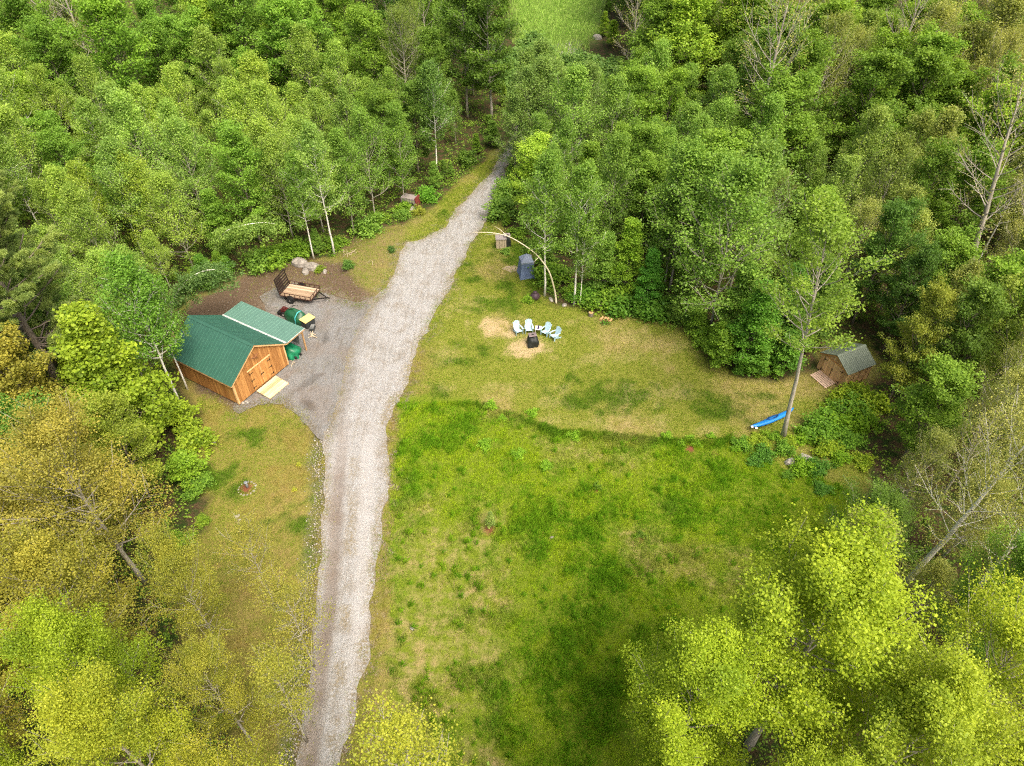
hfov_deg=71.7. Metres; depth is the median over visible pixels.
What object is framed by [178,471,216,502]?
shrub
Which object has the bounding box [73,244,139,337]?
aspen tree
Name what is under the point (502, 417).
shrub
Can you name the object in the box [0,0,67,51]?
aspen tree
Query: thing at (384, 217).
shrub
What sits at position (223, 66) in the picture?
birch tree
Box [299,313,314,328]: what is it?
storage box
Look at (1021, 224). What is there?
leafy tree
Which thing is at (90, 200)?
aspen tree
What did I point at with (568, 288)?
shrub
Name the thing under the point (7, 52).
aspen tree
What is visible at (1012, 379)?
leafy tree
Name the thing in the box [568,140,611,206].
maple tree
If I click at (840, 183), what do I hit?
aspen tree
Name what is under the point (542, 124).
birch tree
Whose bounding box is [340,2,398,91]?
maple tree
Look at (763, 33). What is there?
aspen tree
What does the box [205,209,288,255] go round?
bent birch
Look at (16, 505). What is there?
maple tree
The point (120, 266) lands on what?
birch tree
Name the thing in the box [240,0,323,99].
maple tree
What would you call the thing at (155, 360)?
aspen tree
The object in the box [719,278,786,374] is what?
maple tree
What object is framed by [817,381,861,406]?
shrub
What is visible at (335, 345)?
driveway
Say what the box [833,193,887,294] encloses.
leafy tree
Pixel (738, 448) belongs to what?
shrub
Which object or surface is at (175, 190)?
birch tree
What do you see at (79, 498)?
maple tree
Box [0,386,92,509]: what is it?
maple tree
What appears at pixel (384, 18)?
maple tree
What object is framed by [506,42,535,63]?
shrub
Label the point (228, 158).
maple tree
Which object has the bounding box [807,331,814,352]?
maple tree
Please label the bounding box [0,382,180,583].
maple tree
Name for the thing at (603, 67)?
shrub
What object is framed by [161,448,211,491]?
sapling
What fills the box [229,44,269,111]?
maple tree
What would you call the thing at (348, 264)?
shrub
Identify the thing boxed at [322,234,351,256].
shrub
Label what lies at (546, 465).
shrub
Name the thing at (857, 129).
maple tree
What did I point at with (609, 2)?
maple tree
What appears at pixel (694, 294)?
undergrowth
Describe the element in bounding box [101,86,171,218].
aspen tree
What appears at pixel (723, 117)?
aspen tree
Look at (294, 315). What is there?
covered tractor
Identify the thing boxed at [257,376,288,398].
wooden ramp
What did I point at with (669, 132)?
aspen tree
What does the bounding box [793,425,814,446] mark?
shrub
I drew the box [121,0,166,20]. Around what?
leafy tree
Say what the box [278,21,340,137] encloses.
aspen tree
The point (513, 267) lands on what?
ground slab
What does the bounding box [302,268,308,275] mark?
rock
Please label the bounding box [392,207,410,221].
shrub
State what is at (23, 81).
maple tree
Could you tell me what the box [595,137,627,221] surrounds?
aspen tree
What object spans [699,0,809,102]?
maple tree
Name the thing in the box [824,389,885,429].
shrub
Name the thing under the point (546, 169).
birch tree
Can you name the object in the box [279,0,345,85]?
maple tree
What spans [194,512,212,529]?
shrub
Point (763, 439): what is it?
shrub
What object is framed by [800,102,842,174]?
aspen tree
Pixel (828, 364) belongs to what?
door
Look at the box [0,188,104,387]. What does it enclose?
pine tree
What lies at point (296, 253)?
shrub
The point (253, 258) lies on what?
shrub
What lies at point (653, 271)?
maple tree
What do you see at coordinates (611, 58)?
shrub
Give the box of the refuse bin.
[503,233,510,247]
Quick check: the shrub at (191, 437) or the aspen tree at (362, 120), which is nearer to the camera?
the shrub at (191, 437)
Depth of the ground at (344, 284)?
44.59 m
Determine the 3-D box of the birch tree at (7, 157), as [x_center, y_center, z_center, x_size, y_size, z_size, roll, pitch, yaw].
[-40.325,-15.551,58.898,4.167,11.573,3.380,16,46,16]
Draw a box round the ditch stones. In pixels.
[276,430,333,765]
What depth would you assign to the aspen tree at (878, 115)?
57.70 m
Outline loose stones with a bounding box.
[208,202,464,744]
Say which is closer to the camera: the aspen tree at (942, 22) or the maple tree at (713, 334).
the maple tree at (713, 334)
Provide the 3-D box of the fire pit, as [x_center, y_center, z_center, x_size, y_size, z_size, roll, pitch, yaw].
[1.602,-3.308,53.730,0.969,0.972,0.916,-8,44,-9]
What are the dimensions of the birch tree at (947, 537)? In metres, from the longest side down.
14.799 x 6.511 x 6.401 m
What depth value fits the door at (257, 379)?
49.71 m
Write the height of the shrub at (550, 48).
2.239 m
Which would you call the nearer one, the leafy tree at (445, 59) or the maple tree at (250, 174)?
the maple tree at (250, 174)
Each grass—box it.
[383,398,863,765]
[504,0,611,66]
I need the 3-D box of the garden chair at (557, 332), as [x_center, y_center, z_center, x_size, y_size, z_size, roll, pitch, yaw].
[3.350,-3.794,54.295,0.785,0.931,0.705,-28,50,-27]
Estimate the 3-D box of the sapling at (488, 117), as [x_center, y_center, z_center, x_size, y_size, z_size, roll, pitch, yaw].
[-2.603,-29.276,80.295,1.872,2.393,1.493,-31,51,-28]
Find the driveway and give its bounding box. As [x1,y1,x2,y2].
[233,282,373,440]
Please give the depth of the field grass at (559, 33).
109.72 m
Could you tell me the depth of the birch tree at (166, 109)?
64.27 m
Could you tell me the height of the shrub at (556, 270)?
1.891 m
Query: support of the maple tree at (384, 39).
on the ground at (344, 284)
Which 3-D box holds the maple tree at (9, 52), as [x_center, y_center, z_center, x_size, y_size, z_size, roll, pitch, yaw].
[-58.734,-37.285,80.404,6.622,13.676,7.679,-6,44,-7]
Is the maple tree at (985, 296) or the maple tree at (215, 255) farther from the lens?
the maple tree at (215, 255)
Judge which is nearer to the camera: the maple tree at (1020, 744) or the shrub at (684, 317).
the maple tree at (1020, 744)
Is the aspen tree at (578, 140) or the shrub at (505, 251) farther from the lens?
the aspen tree at (578, 140)
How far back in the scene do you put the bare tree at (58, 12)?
83.28 m
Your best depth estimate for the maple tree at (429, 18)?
88.44 m
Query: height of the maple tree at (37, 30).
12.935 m
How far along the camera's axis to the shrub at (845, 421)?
47.14 m
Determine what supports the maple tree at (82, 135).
on the ground at (344, 284)
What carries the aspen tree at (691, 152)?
on the ground at (344, 284)
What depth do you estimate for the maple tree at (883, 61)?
63.64 m
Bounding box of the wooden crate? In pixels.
[495,235,506,248]
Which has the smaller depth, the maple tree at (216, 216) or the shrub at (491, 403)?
the shrub at (491, 403)
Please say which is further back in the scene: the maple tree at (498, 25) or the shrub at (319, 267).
the maple tree at (498, 25)
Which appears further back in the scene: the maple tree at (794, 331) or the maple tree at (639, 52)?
the maple tree at (639, 52)
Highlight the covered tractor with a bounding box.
[284,308,304,325]
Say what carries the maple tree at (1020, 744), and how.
on the ground at (344, 284)
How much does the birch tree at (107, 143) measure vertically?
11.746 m
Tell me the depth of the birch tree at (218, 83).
69.27 m
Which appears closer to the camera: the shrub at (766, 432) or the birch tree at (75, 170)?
the shrub at (766, 432)
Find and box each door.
[249,364,264,389]
[259,357,273,381]
[821,356,833,376]
[829,363,842,383]
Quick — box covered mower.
[284,342,301,360]
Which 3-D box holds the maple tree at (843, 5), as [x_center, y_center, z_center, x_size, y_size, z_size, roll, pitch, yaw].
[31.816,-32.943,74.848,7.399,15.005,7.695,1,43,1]
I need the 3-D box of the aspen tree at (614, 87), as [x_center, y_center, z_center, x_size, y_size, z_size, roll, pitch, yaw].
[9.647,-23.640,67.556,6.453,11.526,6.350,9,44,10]
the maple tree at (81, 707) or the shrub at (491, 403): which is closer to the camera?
the maple tree at (81, 707)
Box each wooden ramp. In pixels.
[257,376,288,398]
[810,370,834,387]
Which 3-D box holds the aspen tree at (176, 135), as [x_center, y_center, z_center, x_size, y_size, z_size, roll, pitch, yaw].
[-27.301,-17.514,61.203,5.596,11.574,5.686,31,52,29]
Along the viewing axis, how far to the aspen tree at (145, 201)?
62.14 m
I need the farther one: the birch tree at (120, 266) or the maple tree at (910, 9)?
the maple tree at (910, 9)
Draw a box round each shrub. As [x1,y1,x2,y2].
[140,392,188,435]
[162,526,198,549]
[165,418,221,462]
[167,447,200,473]
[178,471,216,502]
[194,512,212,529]
[237,245,282,275]
[248,242,295,272]
[279,235,306,257]
[282,235,319,258]
[313,264,326,273]
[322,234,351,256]
[342,258,356,269]
[343,212,387,242]
[370,211,392,226]
[387,245,394,253]
[389,200,414,214]
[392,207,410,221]
[409,205,425,215]
[413,183,441,204]
[456,148,481,168]
[458,41,510,68]
[474,437,490,453]
[480,192,522,222]
[481,58,518,90]
[483,399,497,410]
[484,52,520,71]
[490,176,528,203]
[498,413,506,420]
[499,69,517,92]
[499,247,509,255]
[505,225,527,238]
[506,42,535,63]
[511,447,525,459]
[514,38,539,57]
[515,29,547,45]
[519,238,538,253]
[520,294,534,303]
[524,407,539,418]
[527,257,574,291]
[530,37,557,55]
[539,458,553,470]
[555,46,582,63]
[558,281,578,299]
[565,281,601,306]
[565,430,580,441]
[566,48,602,65]
[577,279,630,314]
[580,287,601,308]
[581,51,620,74]
[593,480,601,490]
[600,69,617,86]
[600,284,648,324]
[601,54,624,70]
[633,285,677,324]
[634,529,647,538]
[660,431,671,439]
[670,305,695,329]
[676,438,686,447]
[683,324,713,350]
[684,433,694,439]
[691,439,703,447]
[706,431,716,438]
[729,444,744,453]
[730,434,753,454]
[744,452,764,467]
[745,434,758,448]
[750,432,760,439]
[752,363,778,378]
[752,440,779,464]
[754,435,770,447]
[759,427,771,437]
[767,430,780,441]
[771,438,797,458]
[779,434,798,448]
[780,469,793,479]
[787,454,821,483]
[788,415,832,445]
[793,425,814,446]
[797,403,845,437]
[804,455,836,478]
[807,413,849,443]
[810,435,845,458]
[812,478,835,496]
[815,402,863,435]
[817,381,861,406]
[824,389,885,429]
[829,445,853,466]
[835,425,869,451]
[838,408,881,438]
[839,380,903,418]
[849,450,878,472]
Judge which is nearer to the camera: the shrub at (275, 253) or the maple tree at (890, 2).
the shrub at (275, 253)
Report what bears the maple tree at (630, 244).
on the ground at (344, 284)
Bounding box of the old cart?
[400,193,420,206]
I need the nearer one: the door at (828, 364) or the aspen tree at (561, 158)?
the door at (828, 364)
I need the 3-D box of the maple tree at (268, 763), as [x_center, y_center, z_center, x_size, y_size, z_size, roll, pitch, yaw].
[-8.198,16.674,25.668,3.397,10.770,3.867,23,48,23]
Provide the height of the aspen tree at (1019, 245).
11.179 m
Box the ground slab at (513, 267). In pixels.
[502,266,516,271]
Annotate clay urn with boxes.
[529,291,540,300]
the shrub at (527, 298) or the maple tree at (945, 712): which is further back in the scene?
the shrub at (527, 298)
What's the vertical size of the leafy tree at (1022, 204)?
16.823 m
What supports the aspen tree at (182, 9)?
on the ground at (344, 284)
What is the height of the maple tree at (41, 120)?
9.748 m
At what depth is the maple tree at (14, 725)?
29.39 m
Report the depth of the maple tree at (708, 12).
75.32 m
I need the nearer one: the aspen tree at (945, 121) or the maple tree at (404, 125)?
the aspen tree at (945, 121)
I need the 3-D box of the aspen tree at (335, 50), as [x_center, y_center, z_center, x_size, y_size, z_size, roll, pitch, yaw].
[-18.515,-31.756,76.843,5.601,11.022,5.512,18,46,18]
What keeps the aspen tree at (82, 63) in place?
on the ground at (344, 284)
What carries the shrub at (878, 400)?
on the ground at (344, 284)
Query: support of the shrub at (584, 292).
on the ground at (344, 284)
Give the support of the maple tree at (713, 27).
on the ground at (344, 284)
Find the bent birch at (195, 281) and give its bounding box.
[164,257,244,321]
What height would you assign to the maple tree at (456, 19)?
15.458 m
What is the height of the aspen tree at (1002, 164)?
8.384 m
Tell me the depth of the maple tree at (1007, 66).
61.96 m
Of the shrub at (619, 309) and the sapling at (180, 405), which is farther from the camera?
the shrub at (619, 309)
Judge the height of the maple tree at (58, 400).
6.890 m
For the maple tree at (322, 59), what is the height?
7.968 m
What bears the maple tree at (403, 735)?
on the ground at (344, 284)
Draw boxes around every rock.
[291,257,307,267]
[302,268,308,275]
[303,262,318,271]
[592,34,601,39]
[784,458,794,465]
[798,453,811,463]
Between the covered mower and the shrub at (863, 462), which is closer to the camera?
the shrub at (863, 462)
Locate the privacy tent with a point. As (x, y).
(524, 272)
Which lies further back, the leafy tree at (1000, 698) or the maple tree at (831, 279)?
the maple tree at (831, 279)
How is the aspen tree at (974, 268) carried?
on the ground at (344, 284)
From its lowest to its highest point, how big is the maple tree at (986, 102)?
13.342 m
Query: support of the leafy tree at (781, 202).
on the ground at (344, 284)
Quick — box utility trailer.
[273,269,329,303]
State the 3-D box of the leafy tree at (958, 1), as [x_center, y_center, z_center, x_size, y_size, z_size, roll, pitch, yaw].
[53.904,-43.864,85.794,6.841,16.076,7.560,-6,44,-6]
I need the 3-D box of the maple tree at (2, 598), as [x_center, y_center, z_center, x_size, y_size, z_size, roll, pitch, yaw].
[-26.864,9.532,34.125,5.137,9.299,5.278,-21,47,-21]
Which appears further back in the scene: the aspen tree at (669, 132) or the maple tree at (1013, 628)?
the aspen tree at (669, 132)
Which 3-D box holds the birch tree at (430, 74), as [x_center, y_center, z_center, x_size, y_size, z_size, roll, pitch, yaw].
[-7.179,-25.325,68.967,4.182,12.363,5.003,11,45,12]
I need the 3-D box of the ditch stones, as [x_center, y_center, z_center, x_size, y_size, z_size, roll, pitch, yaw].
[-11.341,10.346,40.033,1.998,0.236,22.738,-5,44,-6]
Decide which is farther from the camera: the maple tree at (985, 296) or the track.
the track
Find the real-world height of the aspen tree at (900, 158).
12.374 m
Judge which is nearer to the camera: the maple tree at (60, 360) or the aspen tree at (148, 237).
the maple tree at (60, 360)
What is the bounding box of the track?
[553,40,581,59]
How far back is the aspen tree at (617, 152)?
56.18 m
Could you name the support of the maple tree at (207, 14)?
on the ground at (344, 284)
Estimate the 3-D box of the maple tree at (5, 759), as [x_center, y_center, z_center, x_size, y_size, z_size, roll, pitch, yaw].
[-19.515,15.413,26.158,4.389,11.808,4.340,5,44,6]
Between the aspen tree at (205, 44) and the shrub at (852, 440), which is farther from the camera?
the aspen tree at (205, 44)
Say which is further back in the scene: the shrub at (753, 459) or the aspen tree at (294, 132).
the aspen tree at (294, 132)
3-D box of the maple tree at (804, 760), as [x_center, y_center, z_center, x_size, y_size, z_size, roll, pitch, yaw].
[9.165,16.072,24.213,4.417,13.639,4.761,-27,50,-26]
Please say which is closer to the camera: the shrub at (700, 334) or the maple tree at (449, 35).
the shrub at (700, 334)
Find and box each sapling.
[157,393,202,435]
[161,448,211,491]
[221,255,235,273]
[482,114,492,131]
[484,511,495,528]
[505,164,516,179]
[533,239,556,264]
[604,19,621,46]
[630,298,647,311]
[665,300,681,320]
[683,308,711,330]
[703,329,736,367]
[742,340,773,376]
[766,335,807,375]
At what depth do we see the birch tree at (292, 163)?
57.71 m
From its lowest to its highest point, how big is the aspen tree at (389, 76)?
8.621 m
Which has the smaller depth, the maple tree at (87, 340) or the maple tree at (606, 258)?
the maple tree at (87, 340)
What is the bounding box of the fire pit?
[526,332,538,347]
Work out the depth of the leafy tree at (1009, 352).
42.08 m
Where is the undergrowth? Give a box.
[0,70,1023,765]
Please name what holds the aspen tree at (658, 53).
on the ground at (344, 284)
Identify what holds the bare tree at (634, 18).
on the ground at (344, 284)
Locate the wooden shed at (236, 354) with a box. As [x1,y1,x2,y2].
[167,301,306,403]
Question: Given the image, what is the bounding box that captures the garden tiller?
[277,305,297,316]
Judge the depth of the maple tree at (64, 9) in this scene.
87.81 m
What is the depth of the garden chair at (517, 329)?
54.80 m
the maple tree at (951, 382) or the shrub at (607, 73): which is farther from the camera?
the shrub at (607, 73)
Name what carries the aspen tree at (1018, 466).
on the ground at (344, 284)
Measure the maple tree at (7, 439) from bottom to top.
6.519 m
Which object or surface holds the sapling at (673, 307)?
on the ground at (344, 284)
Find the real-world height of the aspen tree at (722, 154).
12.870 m
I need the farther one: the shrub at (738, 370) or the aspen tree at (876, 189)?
the aspen tree at (876, 189)
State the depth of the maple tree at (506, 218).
65.98 m
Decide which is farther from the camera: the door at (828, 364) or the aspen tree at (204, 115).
the aspen tree at (204, 115)
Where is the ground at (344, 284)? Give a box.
[0,0,1023,765]
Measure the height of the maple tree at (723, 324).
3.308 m
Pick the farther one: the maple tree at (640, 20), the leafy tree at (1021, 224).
the maple tree at (640, 20)
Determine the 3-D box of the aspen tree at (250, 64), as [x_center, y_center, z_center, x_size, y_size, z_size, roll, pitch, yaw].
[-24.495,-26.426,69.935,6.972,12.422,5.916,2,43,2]
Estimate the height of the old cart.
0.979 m
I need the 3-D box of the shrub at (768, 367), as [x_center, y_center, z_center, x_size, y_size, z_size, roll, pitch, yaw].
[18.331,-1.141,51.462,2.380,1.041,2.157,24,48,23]
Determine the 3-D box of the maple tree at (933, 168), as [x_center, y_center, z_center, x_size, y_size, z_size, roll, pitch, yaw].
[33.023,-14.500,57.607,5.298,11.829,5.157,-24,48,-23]
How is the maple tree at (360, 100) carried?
on the ground at (344, 284)
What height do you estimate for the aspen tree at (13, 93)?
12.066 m
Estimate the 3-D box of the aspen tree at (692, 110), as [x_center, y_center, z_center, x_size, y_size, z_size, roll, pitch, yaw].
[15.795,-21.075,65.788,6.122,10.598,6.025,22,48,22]
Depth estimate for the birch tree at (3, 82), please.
69.21 m
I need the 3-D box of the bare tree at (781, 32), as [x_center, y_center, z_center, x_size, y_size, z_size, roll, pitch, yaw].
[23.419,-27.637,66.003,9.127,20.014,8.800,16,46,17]
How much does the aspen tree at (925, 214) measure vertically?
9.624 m
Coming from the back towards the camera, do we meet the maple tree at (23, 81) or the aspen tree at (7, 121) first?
the maple tree at (23, 81)
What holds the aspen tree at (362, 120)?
on the ground at (344, 284)
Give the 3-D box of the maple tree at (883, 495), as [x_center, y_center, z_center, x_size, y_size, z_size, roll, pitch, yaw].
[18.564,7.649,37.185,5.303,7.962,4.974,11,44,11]
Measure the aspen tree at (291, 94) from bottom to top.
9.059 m
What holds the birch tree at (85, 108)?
on the ground at (344, 284)
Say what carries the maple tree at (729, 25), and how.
on the ground at (344, 284)
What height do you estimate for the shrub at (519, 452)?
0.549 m
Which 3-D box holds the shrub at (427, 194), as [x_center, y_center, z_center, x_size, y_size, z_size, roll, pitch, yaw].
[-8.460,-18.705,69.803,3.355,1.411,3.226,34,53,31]
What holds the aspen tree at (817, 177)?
on the ground at (344, 284)
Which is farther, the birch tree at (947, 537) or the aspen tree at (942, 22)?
the aspen tree at (942, 22)
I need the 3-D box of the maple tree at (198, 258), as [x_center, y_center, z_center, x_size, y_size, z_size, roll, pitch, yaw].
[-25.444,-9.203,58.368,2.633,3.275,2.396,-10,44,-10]
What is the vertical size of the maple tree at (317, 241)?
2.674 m
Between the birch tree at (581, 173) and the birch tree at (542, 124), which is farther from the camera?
the birch tree at (542, 124)
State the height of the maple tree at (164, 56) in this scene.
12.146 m
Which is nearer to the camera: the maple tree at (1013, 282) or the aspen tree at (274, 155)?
the maple tree at (1013, 282)
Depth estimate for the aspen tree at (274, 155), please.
59.72 m
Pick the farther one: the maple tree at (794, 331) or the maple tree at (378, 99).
the maple tree at (378, 99)
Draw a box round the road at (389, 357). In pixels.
[296,115,529,765]
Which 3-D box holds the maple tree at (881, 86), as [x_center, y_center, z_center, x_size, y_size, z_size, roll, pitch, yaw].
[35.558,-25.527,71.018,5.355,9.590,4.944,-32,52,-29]
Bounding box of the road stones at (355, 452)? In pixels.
[249,168,504,765]
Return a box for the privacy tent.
[517,253,534,279]
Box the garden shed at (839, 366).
[817,342,875,387]
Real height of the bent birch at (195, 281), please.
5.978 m
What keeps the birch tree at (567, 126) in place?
on the ground at (344, 284)
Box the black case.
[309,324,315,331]
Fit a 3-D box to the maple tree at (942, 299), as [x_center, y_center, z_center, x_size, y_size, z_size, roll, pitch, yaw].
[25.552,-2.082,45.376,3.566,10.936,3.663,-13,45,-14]
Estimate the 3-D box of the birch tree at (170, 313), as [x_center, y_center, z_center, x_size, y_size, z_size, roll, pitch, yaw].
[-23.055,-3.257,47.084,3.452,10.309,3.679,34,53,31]
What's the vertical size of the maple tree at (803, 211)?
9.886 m
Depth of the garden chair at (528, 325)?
54.95 m
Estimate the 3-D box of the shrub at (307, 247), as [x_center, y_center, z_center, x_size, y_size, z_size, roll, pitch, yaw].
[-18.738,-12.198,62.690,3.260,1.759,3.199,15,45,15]
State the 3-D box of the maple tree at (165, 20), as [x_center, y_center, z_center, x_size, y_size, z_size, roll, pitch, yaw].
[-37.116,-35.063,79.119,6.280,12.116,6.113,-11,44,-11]
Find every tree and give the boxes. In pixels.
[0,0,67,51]
[0,0,69,108]
[0,18,21,88]
[0,25,27,90]
[0,26,52,109]
[0,63,43,171]
[0,66,27,117]
[0,67,52,131]
[0,100,60,228]
[0,133,48,224]
[0,170,22,217]
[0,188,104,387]
[0,320,71,435]
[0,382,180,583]
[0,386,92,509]
[0,415,132,547]
[0,427,22,452]
[0,446,35,553]
[0,464,52,585]
[0,514,169,679]
[0,562,10,606]
[0,586,168,764]
[0,597,40,687]
[0,667,36,763]
[0,719,28,765]
[1,515,114,624]
[2,121,38,217]
[2,168,27,231]
[5,466,42,523]
[8,10,89,115]
[8,657,198,765]
[9,243,74,348]
[18,59,78,138]
[19,58,70,112]
[20,0,76,86]
[20,110,91,180]
[24,223,85,291]
[25,175,81,257]
[31,124,95,198]
[41,163,111,281]
[42,0,92,58]
[44,109,90,165]
[45,393,117,475]
[46,17,95,100]
[48,0,95,53]
[48,298,178,462]
[48,727,96,762]
[50,0,187,150]
[50,243,97,301]
[51,77,78,120]
[53,353,129,419]
[57,180,127,271]
[63,51,129,152]
[63,153,113,250]
[64,0,142,79]
[64,175,104,234]
[65,95,108,163]
[71,390,164,504]
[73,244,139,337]
[76,121,99,164]
[87,149,147,257]
[89,247,183,397]
[90,65,124,117]
[91,78,160,183]
[92,134,161,263]
[92,163,144,228]
[92,288,161,375]
[94,20,167,105]
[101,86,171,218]
[109,141,174,261]
[111,244,163,279]
[114,168,165,229]
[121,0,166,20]
[123,0,184,108]
[126,512,241,652]
[128,82,163,153]
[129,17,193,104]
[129,263,192,389]
[135,228,177,286]
[136,169,209,265]
[141,86,179,140]
[144,9,200,118]
[146,96,196,193]
[146,114,224,237]
[149,615,268,742]
[152,62,201,154]
[153,0,213,70]
[158,120,218,204]
[159,170,189,226]
[160,714,291,765]
[169,3,218,119]
[169,58,206,147]
[174,0,243,86]
[176,0,221,67]
[182,23,240,117]
[189,254,219,289]
[196,187,238,252]
[197,107,225,180]
[200,117,276,244]
[204,0,274,82]
[205,503,283,605]
[206,75,254,149]
[209,74,245,130]
[210,250,229,274]
[211,56,239,111]
[213,150,249,221]
[221,0,267,58]
[223,49,300,133]
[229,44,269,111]
[231,748,293,765]
[235,143,264,200]
[237,625,335,748]
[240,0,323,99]
[240,78,290,177]
[240,109,296,218]
[247,554,335,666]
[250,2,316,93]
[252,130,313,238]
[255,0,286,67]
[270,94,288,129]
[273,150,327,258]
[277,109,336,232]
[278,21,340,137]
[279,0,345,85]
[282,81,320,154]
[282,112,301,170]
[288,119,350,253]
[298,86,345,174]
[301,0,343,52]
[304,0,357,83]
[309,228,325,253]
[311,52,344,105]
[315,157,333,209]
[317,37,360,137]
[322,123,353,179]
[322,125,372,232]
[323,85,372,190]
[325,0,380,72]
[335,35,361,96]
[337,680,476,765]
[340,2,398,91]
[342,100,394,212]
[348,80,403,182]
[351,76,379,114]
[351,90,385,167]
[360,0,415,84]
[365,30,402,86]
[372,1,424,108]
[375,0,439,67]
[375,66,402,101]
[378,100,419,194]
[388,99,414,158]
[390,0,423,82]
[396,77,441,175]
[406,0,448,64]
[408,26,452,129]
[408,63,444,151]
[414,57,456,163]
[424,0,464,61]
[424,8,451,60]
[426,161,443,187]
[436,31,454,97]
[437,0,501,117]
[439,160,448,178]
[440,88,463,144]
[447,163,454,175]
[450,0,495,95]
[454,0,526,118]
[471,133,482,153]
[480,227,556,303]
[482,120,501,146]
[492,87,529,175]
[495,44,554,155]
[498,62,554,156]
[499,85,508,105]
[500,0,509,9]
[502,213,510,225]
[507,129,559,229]
[512,53,568,139]
[514,145,568,296]
[518,109,554,184]
[526,35,562,125]
[529,139,571,240]
[530,61,615,180]
[542,59,574,132]
[549,116,584,215]
[552,60,587,124]
[556,57,609,150]
[558,156,613,304]
[563,197,582,256]
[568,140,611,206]
[570,107,589,166]
[570,219,598,301]
[572,164,613,237]
[578,73,643,160]
[586,230,622,292]
[588,69,607,140]
[590,130,643,239]
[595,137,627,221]
[597,57,668,151]
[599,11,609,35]
[601,114,674,217]
[603,0,612,13]
[604,0,645,56]
[604,120,641,188]
[605,216,648,294]
[607,65,650,131]
[609,0,645,59]
[612,0,696,92]
[616,39,658,116]
[616,147,672,234]
[618,608,786,765]
[626,0,649,33]
[628,37,677,120]
[632,246,667,310]
[633,0,671,56]
[637,135,725,293]
[641,116,665,193]
[641,170,708,284]
[646,0,724,120]
[646,64,695,133]
[649,124,683,220]
[650,0,719,91]
[653,149,686,221]
[656,99,702,173]
[661,162,697,258]
[663,150,789,328]
[665,265,696,310]
[667,61,703,128]
[669,111,720,183]
[672,126,755,257]
[672,145,747,295]
[681,0,728,93]
[690,62,746,139]
[695,135,811,290]
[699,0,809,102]
[700,0,767,98]
[703,93,745,141]
[703,323,731,354]
[704,321,726,354]
[707,24,760,125]
[709,47,742,106]
[711,262,760,346]
[713,21,788,140]
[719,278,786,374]
[723,0,828,123]
[725,493,961,765]
[732,60,825,195]
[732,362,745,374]
[737,67,763,126]
[742,90,790,202]
[748,26,847,148]
[751,176,777,243]
[751,203,779,258]
[753,184,906,439]
[754,261,811,357]
[756,12,812,83]
[759,0,811,66]
[763,736,873,765]
[771,170,796,215]
[778,0,861,110]
[780,185,815,237]
[781,110,835,202]
[781,252,840,346]
[783,183,850,267]
[787,135,831,204]
[799,151,870,245]
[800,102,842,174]
[801,0,831,37]
[802,8,860,136]
[805,168,826,202]
[805,616,1023,765]
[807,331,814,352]
[812,500,913,589]
[816,22,879,138]
[817,470,931,568]
[822,0,865,87]
[823,45,918,155]
[824,8,884,107]
[824,166,865,205]
[830,102,897,223]
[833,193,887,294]
[834,108,903,206]
[835,26,917,125]
[841,80,897,140]
[844,195,931,324]
[845,0,898,91]
[847,10,914,77]
[847,127,925,259]
[848,10,887,76]
[855,0,907,11]
[856,0,905,17]
[863,169,893,218]
[867,206,939,312]
[869,104,938,191]
[869,183,932,278]
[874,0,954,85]
[874,237,948,351]
[876,271,960,401]
[879,103,938,181]
[879,146,923,230]
[881,43,970,145]
[885,132,969,250]
[887,421,961,520]
[888,351,988,459]
[889,221,986,341]
[890,18,971,120]
[892,0,978,110]
[893,556,960,636]
[900,0,928,53]
[900,56,992,145]
[901,372,1023,586]
[901,556,1023,764]
[902,0,955,52]
[903,104,967,211]
[908,273,1021,388]
[910,0,963,92]
[910,256,991,365]
[919,516,1023,676]
[925,133,1017,245]
[927,361,1023,502]
[930,19,988,93]
[930,465,1023,560]
[937,52,1023,265]
[937,604,1016,660]
[939,131,970,180]
[944,0,988,30]
[950,245,1023,368]
[951,166,998,227]
[952,0,1023,109]
[952,50,1023,173]
[954,0,993,57]
[954,141,1011,226]
[955,72,1023,212]
[956,451,1023,611]
[957,22,1023,136]
[961,255,1023,416]
[964,325,1023,450]
[965,711,1023,765]
[971,217,1023,282]
[974,45,1023,144]
[974,223,1023,322]
[977,651,1023,762]
[978,19,1023,88]
[978,148,1023,261]
[980,0,1023,32]
[987,172,1023,247]
[995,402,1023,498]
[997,125,1023,196]
[999,179,1023,244]
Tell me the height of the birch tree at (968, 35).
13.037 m
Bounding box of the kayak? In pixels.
[751,407,793,428]
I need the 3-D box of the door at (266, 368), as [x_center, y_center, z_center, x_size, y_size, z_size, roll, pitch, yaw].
[-17.415,-0.939,50.317,0.058,1.740,1.035,22,48,22]
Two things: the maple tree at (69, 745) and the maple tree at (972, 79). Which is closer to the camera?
the maple tree at (69, 745)
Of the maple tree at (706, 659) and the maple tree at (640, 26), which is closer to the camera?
the maple tree at (706, 659)
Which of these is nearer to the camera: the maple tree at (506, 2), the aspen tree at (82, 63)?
the aspen tree at (82, 63)
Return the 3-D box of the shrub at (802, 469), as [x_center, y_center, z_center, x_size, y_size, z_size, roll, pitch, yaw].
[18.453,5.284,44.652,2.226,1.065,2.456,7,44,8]
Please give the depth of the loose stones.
58.34 m
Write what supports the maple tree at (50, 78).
on the ground at (344, 284)
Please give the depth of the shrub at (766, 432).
47.11 m
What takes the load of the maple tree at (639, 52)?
on the ground at (344, 284)
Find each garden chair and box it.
[513,320,523,335]
[525,319,533,333]
[540,322,551,336]
[549,326,561,341]
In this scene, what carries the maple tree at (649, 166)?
on the ground at (344, 284)
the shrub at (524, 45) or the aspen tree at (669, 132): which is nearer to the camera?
the aspen tree at (669, 132)

